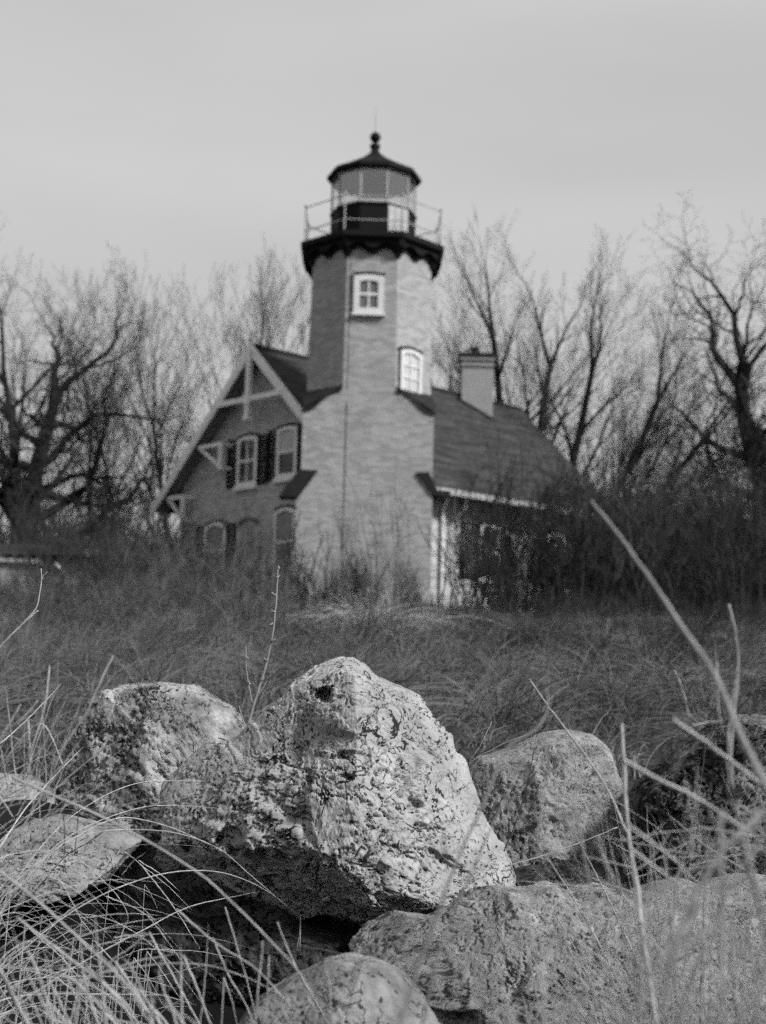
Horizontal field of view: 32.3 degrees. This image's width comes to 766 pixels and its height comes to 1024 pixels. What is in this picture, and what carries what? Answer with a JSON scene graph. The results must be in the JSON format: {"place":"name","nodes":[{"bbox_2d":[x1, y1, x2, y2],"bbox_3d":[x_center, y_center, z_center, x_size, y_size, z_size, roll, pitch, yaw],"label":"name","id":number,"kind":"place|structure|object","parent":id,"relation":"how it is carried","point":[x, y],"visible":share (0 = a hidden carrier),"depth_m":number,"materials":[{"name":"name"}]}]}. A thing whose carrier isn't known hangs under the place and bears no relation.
{"place":"outdoors","nodes":[
{"label":"outdoors","id":0,"kind":"place"},
{"bbox_2d":[0,577,511,709],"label":"tall meadow grass","id":1,"kind":"structure","parent":0,"point":[235,632],"depth_m":11.09,"materials":[{"name":"plant"}]},
{"bbox_2d":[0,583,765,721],"bbox_3d":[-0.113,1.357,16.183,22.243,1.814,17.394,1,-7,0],"label":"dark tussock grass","id":2,"kind":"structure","parent":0,"point":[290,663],"depth_m":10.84,"materials":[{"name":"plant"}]},
{"bbox_2d":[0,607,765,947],"bbox_3d":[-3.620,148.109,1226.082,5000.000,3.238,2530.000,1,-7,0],"label":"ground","id":3,"kind":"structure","parent":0,"point":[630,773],"depth_m":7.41,"materials":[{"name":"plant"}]},
{"bbox_2d":[0,572,48,622],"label":"shrub","id":4,"kind":"object","parent":3,"relation":"on","point":[11,599],"visible":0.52,"depth_m":18.36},
{"bbox_2d":[0,486,78,609],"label":"shrub","id":5,"kind":"object","parent":3,"relation":"on","point":[28,562],"visible":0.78,"depth_m":21.19,"materials":[{"name":"plant"}]},
{"bbox_2d":[3,546,87,604],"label":"shrub","id":6,"kind":"object","parent":3,"relation":"on","point":[39,575],"visible":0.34,"depth_m":21.44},
{"bbox_2d":[0,653,94,784],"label":"grass clump","id":7,"kind":"object","parent":3,"relation":"on","point":[49,745],"visible":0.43,"depth_m":5.78,"materials":[{"name":"plant"}]},
{"bbox_2d":[13,563,91,626],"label":"shrub","id":8,"kind":"object","parent":3,"relation":"on","point":[48,600],"visible":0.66,"depth_m":17.71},
{"bbox_2d":[0,544,107,600],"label":"shed","id":9,"kind":"structure","parent":3,"relation":"on","point":[9,554],"depth_m":28.09,"materials":[{"name":"grey wood"}]},
{"bbox_2d":[0,475,121,559],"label":"shrub","id":10,"kind":"object","parent":3,"relation":"on","point":[18,530],"visible":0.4,"depth_m":29.23,"materials":[{"name":"plant"}]},
{"bbox_2d":[21,497,105,593],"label":"shrub","id":11,"kind":"object","parent":3,"relation":"on","point":[67,558],"visible":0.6,"depth_m":23.56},
{"bbox_2d":[0,655,128,834],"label":"grass clump","id":12,"kind":"object","parent":3,"relation":"on","point":[39,757],"visible":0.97,"depth_m":2.69,"materials":[{"name":"plant"}]},
{"bbox_2d":[0,478,147,563],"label":"shrub","id":13,"kind":"object","parent":3,"relation":"on","point":[50,525],"visible":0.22,"depth_m":30.44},
{"bbox_2d":[0,212,152,533],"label":"bare tree","id":14,"kind":"object","parent":3,"relation":"on","point":[22,402],"visible":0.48,"depth_m":51.62,"materials":[{"name":"black plant"}]},
{"bbox_2d":[0,367,159,541],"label":"bare tree","id":15,"kind":"object","parent":3,"relation":"on","point":[47,475],"visible":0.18,"depth_m":62.38,"materials":[{"name":"black plant"}]},
{"bbox_2d":[54,506,128,591],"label":"shrub","id":16,"kind":"object","parent":3,"relation":"on","point":[116,567],"visible":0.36,"depth_m":25.26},
{"bbox_2d":[0,275,192,520],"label":"bare tree","id":17,"kind":"object","parent":3,"relation":"on","point":[109,448],"visible":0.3,"depth_m":61.00,"materials":[{"name":"black plant"}]},
{"bbox_2d":[23,356,188,543],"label":"bare tree","id":18,"kind":"object","parent":3,"relation":"on","point":[121,456],"visible":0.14,"depth_m":64.78,"materials":[{"name":"black plant"}]},
{"bbox_2d":[0,252,213,543],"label":"bare tree","id":19,"kind":"object","parent":3,"relation":"on","point":[94,430],"visible":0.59,"depth_m":45.11,"materials":[{"name":"grey plant"}]},
{"bbox_2d":[54,567,159,632],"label":"shrub","id":20,"kind":"object","parent":3,"relation":"on","point":[94,603],"visible":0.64,"depth_m":17.34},
{"bbox_2d":[0,244,219,543],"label":"bare tree","id":21,"kind":"object","parent":3,"relation":"on","point":[40,461],"visible":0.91,"depth_m":41.45,"materials":[{"name":"grey plant"}]},
{"bbox_2d":[74,492,148,595],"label":"shrub","id":22,"kind":"object","parent":3,"relation":"on","point":[101,542],"visible":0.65,"depth_m":24.84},
{"bbox_2d":[22,345,215,541],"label":"bare tree","id":23,"kind":"object","parent":3,"relation":"on","point":[144,465],"visible":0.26,"depth_m":64.46,"materials":[{"name":"grey plant"}]},
{"bbox_2d":[85,516,176,602],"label":"shrub","id":24,"kind":"object","parent":3,"relation":"on","point":[140,553],"visible":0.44,"depth_m":22.16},
{"bbox_2d":[70,497,204,592],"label":"shrub","id":25,"kind":"object","parent":3,"relation":"on","point":[182,526],"visible":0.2,"depth_m":34.68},
{"bbox_2d":[114,565,176,622],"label":"shrub","id":26,"kind":"object","parent":3,"relation":"on","point":[146,598],"visible":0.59,"depth_m":17.73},
{"bbox_2d":[37,277,258,551],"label":"bare tree","id":27,"kind":"object","parent":3,"relation":"on","point":[152,468],"visible":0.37,"depth_m":59.90,"materials":[{"name":"grey plant"}]},
{"bbox_2d":[0,686,300,1023],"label":"grass clump","id":28,"kind":"object","parent":3,"relation":"on","point":[30,994],"visible":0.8,"depth_m":3.12,"materials":[{"name":"plant"}]},
{"bbox_2d":[98,512,228,598],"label":"shrub","id":29,"kind":"object","parent":3,"relation":"on","point":[174,545],"visible":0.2,"depth_m":34.27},
{"bbox_2d":[127,527,227,598],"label":"shrub","id":30,"kind":"object","parent":3,"relation":"on","point":[164,559],"visible":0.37,"depth_m":25.25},
{"bbox_2d":[0,776,358,1023],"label":"grass clump","id":31,"kind":"object","parent":3,"relation":"on","point":[91,999],"visible":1,"depth_m":2.21,"materials":[{"name":"plant"}]},
{"bbox_2d":[151,553,219,616],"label":"shrub","id":32,"kind":"object","parent":3,"relation":"on","point":[180,591],"visible":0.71,"depth_m":20.29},
{"bbox_2d":[149,510,225,590],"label":"shrub","id":33,"kind":"object","parent":3,"relation":"on","point":[190,542],"visible":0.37,"depth_m":26.59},
{"bbox_2d":[81,256,310,544],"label":"bare tree","id":34,"kind":"object","parent":3,"relation":"on","point":[160,466],"visible":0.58,"depth_m":44.32,"materials":[{"name":"grey plant"}]},
{"bbox_2d":[166,554,258,610],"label":"shrub","id":35,"kind":"object","parent":3,"relation":"on","point":[219,582],"visible":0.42,"depth_m":21.45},
{"bbox_2d":[187,567,279,625],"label":"shrub","id":36,"kind":"object","parent":3,"relation":"on","point":[224,599],"visible":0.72,"depth_m":17.96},
{"bbox_2d":[196,483,276,609],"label":"shrub","id":37,"kind":"object","parent":3,"relation":"on","point":[249,529],"visible":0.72,"depth_m":21.45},
{"bbox_2d":[167,237,311,396],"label":"bare tree","id":38,"kind":"object","parent":3,"relation":"on","point":[264,314],"visible":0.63,"depth_m":47.78,"materials":[{"name":"grey plant"}]},
{"bbox_2d":[242,519,307,613],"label":"shrub","id":39,"kind":"object","parent":3,"relation":"on","point":[260,575],"visible":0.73,"depth_m":21.34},
{"bbox_2d":[248,552,311,619],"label":"shrub","id":40,"kind":"object","parent":3,"relation":"on","point":[272,588],"visible":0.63,"depth_m":21.31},
{"bbox_2d":[259,508,342,618],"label":"shrub","id":41,"kind":"object","parent":3,"relation":"on","point":[309,579],"visible":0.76,"depth_m":21.95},
{"bbox_2d":[0,800,649,1023],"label":"soil bank","id":42,"kind":"structure","parent":3,"relation":"on","point":[213,1008],"depth_m":3.67,"materials":[{"name":"plant"}]},
{"bbox_2d":[0,773,60,805],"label":"boulder","id":43,"kind":"object","parent":42,"relation":"on","point":[41,785],"visible":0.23,"depth_m":4.48,"materials":[{"name":"stone"}]},
{"bbox_2d":[0,814,143,903],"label":"boulder","id":44,"kind":"object","parent":42,"relation":"on","point":[119,840],"visible":0.77,"depth_m":3.70,"materials":[{"name":"stone"}]},
{"bbox_2d":[61,682,246,840],"bbox_3d":[-0.779,0.917,4.737,0.672,0.617,0.788,1,-7,0],"label":"boulder","id":45,"kind":"object","parent":42,"relation":"on","point":[142,724],"visible":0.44,"depth_m":4.47,"materials":[{"name":"stone"}]},
{"bbox_2d":[115,840,360,1005],"bbox_3d":[-0.421,1.212,3.912,0.723,0.492,0.707,1,-7,0],"label":"boulder","id":46,"kind":"object","parent":42,"relation":"on","point":[324,933],"visible":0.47,"depth_m":3.68,"materials":[{"name":"stone"}]},
{"bbox_2d":[238,566,279,725],"bbox_3d":[-0.417,0.583,4.406,0.126,0.812,0.022,1,-7,0],"label":"bare sapling","id":47,"kind":"object","parent":42,"relation":"on","point":[253,702],"visible":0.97,"depth_m":4.42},
{"bbox_2d":[239,952,439,1023],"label":"boulder","id":48,"kind":"object","parent":42,"relation":"on","point":[378,993],"visible":0.94,"depth_m":2.58,"materials":[{"name":"stone"}]},
{"bbox_2d":[398,688,548,1023],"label":"dry stalk","id":49,"kind":"object","parent":42,"relation":"on","point":[413,983],"visible":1,"depth_m":1.69,"materials":[{"name":"plant"}]},
{"bbox_2d":[348,873,765,1023],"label":"boulder","id":50,"kind":"object","parent":42,"relation":"on","point":[397,938],"visible":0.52,"depth_m":3.07,"materials":[{"name":"stone"}]},
{"bbox_2d":[153,656,515,924],"bbox_3d":[-0.143,0.846,3.938,1.066,0.828,0.874,1,-7,0],"label":"boulder","id":51,"kind":"object","parent":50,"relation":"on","point":[342,787],"visible":0.91,"depth_m":3.67,"materials":[{"name":"stone"}]},
{"bbox_2d":[513,858,664,894],"bbox_3d":[0.618,1.311,4.266,0.950,0.402,0.751,1,-7,0],"label":"boulder","id":52,"kind":"object","parent":42,"relation":"on","point":[529,873],"visible":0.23,"depth_m":4.13,"materials":[{"name":"stone"}]},
{"bbox_2d":[621,723,657,1023],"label":"dry stalk","id":53,"kind":"object","parent":42,"relation":"on","point":[644,944],"visible":0.91,"depth_m":1.95,"materials":[{"name":"plant"}]},
{"bbox_2d":[590,500,765,793],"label":"dry stalk","id":54,"kind":"object","parent":42,"relation":"on","point":[761,777],"visible":1,"depth_m":1.52,"materials":[{"name":"plant"}]},
{"bbox_2d":[627,713,765,882],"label":"boulder","id":55,"kind":"object","parent":42,"relation":"on","point":[650,793],"visible":0.68,"depth_m":4.03,"materials":[{"name":"stone"}]},
{"bbox_2d":[319,472,379,609],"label":"shrub","id":56,"kind":"object","parent":3,"relation":"on","point":[346,560],"visible":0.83,"depth_m":25.05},
{"bbox_2d":[279,118,450,607],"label":"lighthouse tower","id":57,"kind":"structure","parent":3,"relation":"on","point":[372,268],"depth_m":33.11,"materials":[{"name":"brick"}]},
{"bbox_2d":[351,271,385,316],"bbox_3d":[-0.358,-5.493,33.270,0.860,1.150,0.118,2,-7,-1],"label":"window","id":58,"kind":"structure","parent":57,"relation":"in","point":[368,300],"depth_m":33.28,"materials":[{"name":"white paint"}]},
{"bbox_2d":[399,346,422,397],"bbox_3d":[0.721,-3.482,33.378,0.118,1.406,0.877,-5,-10,44],"label":"window","id":59,"kind":"structure","parent":57,"relation":"in","point":[410,373],"depth_m":33.40,"materials":[{"name":"white paint"}]},
{"bbox_2d":[341,546,391,603],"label":"shrub","id":60,"kind":"object","parent":3,"relation":"on","point":[356,580],"visible":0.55,"depth_m":26.99,"materials":[{"name":"grey plant"}]},
{"bbox_2d":[343,459,416,609],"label":"shrub","id":61,"kind":"object","parent":3,"relation":"on","point":[384,566],"visible":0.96,"depth_m":24.17,"materials":[{"name":"plant"}]},
{"bbox_2d":[150,329,612,611],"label":"keepers house","id":62,"kind":"structure","parent":3,"relation":"on","point":[248,434],"depth_m":38.52,"materials":[{"name":"brick"}]},
{"bbox_2d":[0,580,765,781],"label":"tussock grass","id":63,"kind":"structure","parent":3,"relation":"on","point":[496,715],"depth_m":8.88,"materials":[{"name":"plant"}]},
{"bbox_2d":[278,579,509,637],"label":"grass clump","id":64,"kind":"object","parent":3,"relation":"on","point":[324,613],"visible":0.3,"depth_m":15.30,"materials":[{"name":"plant"}]},
{"bbox_2d":[379,538,422,605],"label":"shrub","id":65,"kind":"object","parent":3,"relation":"on","point":[396,584],"visible":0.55,"depth_m":29.31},
{"bbox_2d":[416,461,521,609],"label":"shrub","id":66,"kind":"object","parent":3,"relation":"on","point":[457,527],"visible":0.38,"depth_m":28.01,"materials":[{"name":"plant"}]},
{"bbox_2d":[426,421,533,613],"bbox_3d":[1.902,0.174,26.288,2.241,3.936,1.875,6,-8,-32],"label":"shrub","id":67,"kind":"object","parent":3,"relation":"on","point":[460,568],"visible":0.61,"depth_m":26.12,"materials":[{"name":"plant"}]},
{"bbox_2d":[443,472,542,615],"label":"shrub","id":68,"kind":"object","parent":3,"relation":"on","point":[481,546],"visible":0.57,"depth_m":25.11,"materials":[{"name":"plant"}]},
{"bbox_2d":[431,512,571,617],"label":"shrub","id":69,"kind":"object","parent":3,"relation":"on","point":[496,576],"visible":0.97,"depth_m":24.39,"materials":[{"name":"plant"}]},
{"bbox_2d":[467,442,535,605],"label":"shrub","id":70,"kind":"object","parent":3,"relation":"on","point":[497,508],"visible":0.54,"depth_m":25.63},
{"bbox_2d":[431,259,579,443],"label":"bare tree","id":71,"kind":"object","parent":3,"relation":"on","point":[506,380],"visible":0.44,"depth_m":47.38,"materials":[{"name":"grey plant"}]},
{"bbox_2d":[476,425,551,603],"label":"shrub","id":72,"kind":"object","parent":3,"relation":"on","point":[507,496],"visible":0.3,"depth_m":26.43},
{"bbox_2d":[458,471,574,615],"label":"shrub","id":73,"kind":"object","parent":3,"relation":"on","point":[534,583],"visible":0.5,"depth_m":25.23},
{"bbox_2d":[468,485,589,617],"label":"shrub","id":74,"kind":"object","parent":3,"relation":"on","point":[533,568],"visible":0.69,"depth_m":24.81,"materials":[{"name":"plant"}]},
{"bbox_2d":[297,662,765,1023],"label":"grass clump","id":75,"kind":"object","parent":3,"relation":"on","point":[689,917],"visible":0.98,"depth_m":1.99,"materials":[{"name":"plant"}]},
{"bbox_2d":[499,441,583,611],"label":"shrub","id":76,"kind":"object","parent":3,"relation":"on","point":[561,471],"visible":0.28,"depth_m":26.00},
{"bbox_2d":[429,213,671,454],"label":"bare tree","id":77,"kind":"object","parent":3,"relation":"on","point":[535,376],"visible":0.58,"depth_m":50.82,"materials":[{"name":"grey plant"}]},
{"bbox_2d":[498,445,612,611],"bbox_3d":[3.249,0.428,25.108,2.244,3.375,1.877,0,-7,15],"label":"shrub","id":78,"kind":"object","parent":3,"relation":"on","point":[567,564],"visible":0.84,"depth_m":24.83,"materials":[{"name":"plant"}]},
{"bbox_2d":[468,729,644,868],"bbox_3d":[0.556,1.073,4.566,0.652,0.648,0.755,1,-7,0],"label":"boulder","id":79,"kind":"object","parent":3,"relation":"on","point":[559,757],"visible":0.48,"depth_m":4.30,"materials":[{"name":"stone"}]},
{"bbox_2d":[494,455,625,618],"bbox_3d":[3.181,0.524,25.787,2.665,3.282,2.230,-4,-9,40],"label":"shrub","id":80,"kind":"object","parent":3,"relation":"on","point":[577,546],"visible":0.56,"depth_m":25.39,"materials":[{"name":"plant"}]},
{"bbox_2d":[517,428,618,609],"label":"shrub","id":81,"kind":"object","parent":3,"relation":"on","point":[582,520],"visible":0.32,"depth_m":25.92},
{"bbox_2d":[524,440,612,611],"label":"shrub","id":82,"kind":"object","parent":3,"relation":"on","point":[560,524],"visible":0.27,"depth_m":25.82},
{"bbox_2d":[559,588,620,623],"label":"shrub","id":83,"kind":"object","parent":3,"relation":"on","point":[579,602],"visible":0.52,"depth_m":22.78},
{"bbox_2d":[431,204,765,508],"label":"bare tree","id":84,"kind":"object","parent":3,"relation":"on","point":[543,422],"visible":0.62,"depth_m":46.22,"materials":[{"name":"grey plant"}]},
{"bbox_2d":[503,461,694,615],"bbox_3d":[5.065,0.640,33.513,5.128,4.038,4.830,-5,-9,43],"label":"shrub","id":85,"kind":"object","parent":3,"relation":"on","point":[593,534],"visible":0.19,"depth_m":33.00,"materials":[{"name":"plant"}]},
{"bbox_2d":[561,432,645,614],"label":"shrub","id":86,"kind":"object","parent":3,"relation":"on","point":[588,561],"visible":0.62,"depth_m":26.24,"materials":[{"name":"plant"}]},
{"bbox_2d":[527,451,695,615],"bbox_3d":[4.512,0.490,26.000,3.254,3.462,2.722,-1,-7,21],"label":"shrub","id":87,"kind":"object","parent":3,"relation":"on","point":[615,574],"visible":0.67,"depth_m":25.74,"materials":[{"name":"plant"}]},
{"bbox_2d":[564,441,681,611],"bbox_3d":[5.979,0.457,32.778,3.065,4.376,2.564,5,-8,-25],"label":"shrub","id":88,"kind":"object","parent":3,"relation":"on","point":[625,516],"visible":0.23,"depth_m":32.68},
{"bbox_2d":[587,486,662,617],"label":"shrub","id":89,"kind":"object","parent":3,"relation":"on","point":[625,593],"visible":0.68,"depth_m":26.05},
{"bbox_2d":[501,449,749,606],"bbox_3d":[6.822,0.728,38.865,7.195,5.077,5.540,1,-7,-1],"label":"shrub","id":90,"kind":"object","parent":3,"relation":"on","point":[660,481],"visible":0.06,"depth_m":38.07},
{"bbox_2d":[577,468,689,616],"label":"shrub","id":91,"kind":"object","parent":3,"relation":"on","point":[605,579],"visible":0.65,"depth_m":26.11,"materials":[{"name":"plant"}]},
{"bbox_2d":[548,435,729,612],"bbox_3d":[6.729,0.404,35.150,5.569,4.836,5.244,1,-7,0],"label":"shrub","id":92,"kind":"object","parent":3,"relation":"on","point":[665,501],"visible":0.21,"depth_m":34.34,"materials":[{"name":"plant"}]},
{"bbox_2d":[555,376,724,509],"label":"bare tree","id":93,"kind":"object","parent":3,"relation":"on","point":[619,455],"visible":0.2,"depth_m":56.10,"materials":[{"name":"grey plant"}]},
{"bbox_2d":[597,480,689,613],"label":"shrub","id":94,"kind":"object","parent":3,"relation":"on","point":[633,543],"visible":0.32,"depth_m":32.29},
{"bbox_2d":[606,455,700,608],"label":"shrub","id":95,"kind":"object","parent":3,"relation":"on","point":[661,548],"visible":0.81,"depth_m":26.25,"materials":[{"name":"plant"}]},
{"bbox_2d":[552,441,765,598],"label":"shrub","id":96,"kind":"object","parent":3,"relation":"on","point":[686,482],"visible":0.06,"depth_m":38.98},
{"bbox_2d":[558,284,765,524],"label":"bare tree","id":97,"kind":"object","parent":3,"relation":"on","point":[665,443],"visible":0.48,"depth_m":47.77,"materials":[{"name":"grey plant"}]},
{"bbox_2d":[560,353,764,505],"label":"bare tree","id":98,"kind":"object","parent":3,"relation":"on","point":[653,428],"visible":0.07,"depth_m":65.92,"materials":[{"name":"black plant"}]},
{"bbox_2d":[577,347,763,514],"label":"bare tree","id":99,"kind":"object","parent":3,"relation":"on","point":[672,451],"visible":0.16,"depth_m":61.01,"materials":[{"name":"black plant"}]},
{"bbox_2d":[609,187,765,532],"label":"bare tree","id":100,"kind":"object","parent":3,"relation":"on","point":[743,364],"visible":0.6,"depth_m":46.21,"materials":[{"name":"grey plant"}]},
{"bbox_2d":[628,309,765,520],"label":"bare tree","id":101,"kind":"object","parent":3,"relation":"on","point":[733,427],"visible":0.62,"depth_m":44.57,"materials":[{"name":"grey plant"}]},
{"bbox_2d":[630,455,765,615],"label":"shrub","id":102,"kind":"object","parent":3,"relation":"on","point":[709,526],"visible":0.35,"depth_m":33.76,"materials":[{"name":"plant"}]},
{"bbox_2d":[646,503,757,619],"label":"shrub","id":103,"kind":"object","parent":3,"relation":"on","point":[720,553],"visible":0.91,"depth_m":24.88,"materials":[{"name":"plant"}]},
{"bbox_2d":[649,433,765,612],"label":"shrub","id":104,"kind":"object","parent":3,"relation":"on","point":[718,478],"visible":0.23,"depth_m":35.20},
{"bbox_2d":[662,459,759,620],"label":"shrub","id":105,"kind":"object","parent":3,"relation":"on","point":[706,558],"visible":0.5,"depth_m":28.10,"materials":[{"name":"plant"}]},
{"bbox_2d":[680,467,765,620],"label":"shrub","id":106,"kind":"object","parent":3,"relation":"on","point":[734,599],"visible":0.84,"depth_m":26.97,"materials":[{"name":"plant"}]},
{"bbox_2d":[727,604,739,789],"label":"dry stalk","id":107,"kind":"object","parent":3,"relation":"on","point":[731,781],"visible":0.74,"depth_m":2.08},
{"bbox_2d":[702,485,765,615],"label":"shrub","id":108,"kind":"object","parent":3,"relation":"on","point":[757,560],"visible":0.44,"depth_m":32.08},
{"bbox_2d":[712,455,765,608],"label":"shrub","id":109,"kind":"object","parent":3,"relation":"on","point":[754,510],"visible":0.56,"depth_m":32.46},
{"bbox_2d":[733,514,765,614],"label":"shrub","id":110,"kind":"object","parent":3,"relation":"on","point":[756,585],"visible":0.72,"depth_m":28.49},
{"bbox_2d":[0,0,765,545],"label":"sky","id":111,"kind":"structure","parent":0,"point":[175,134],"materials":[{"name":"grey"}]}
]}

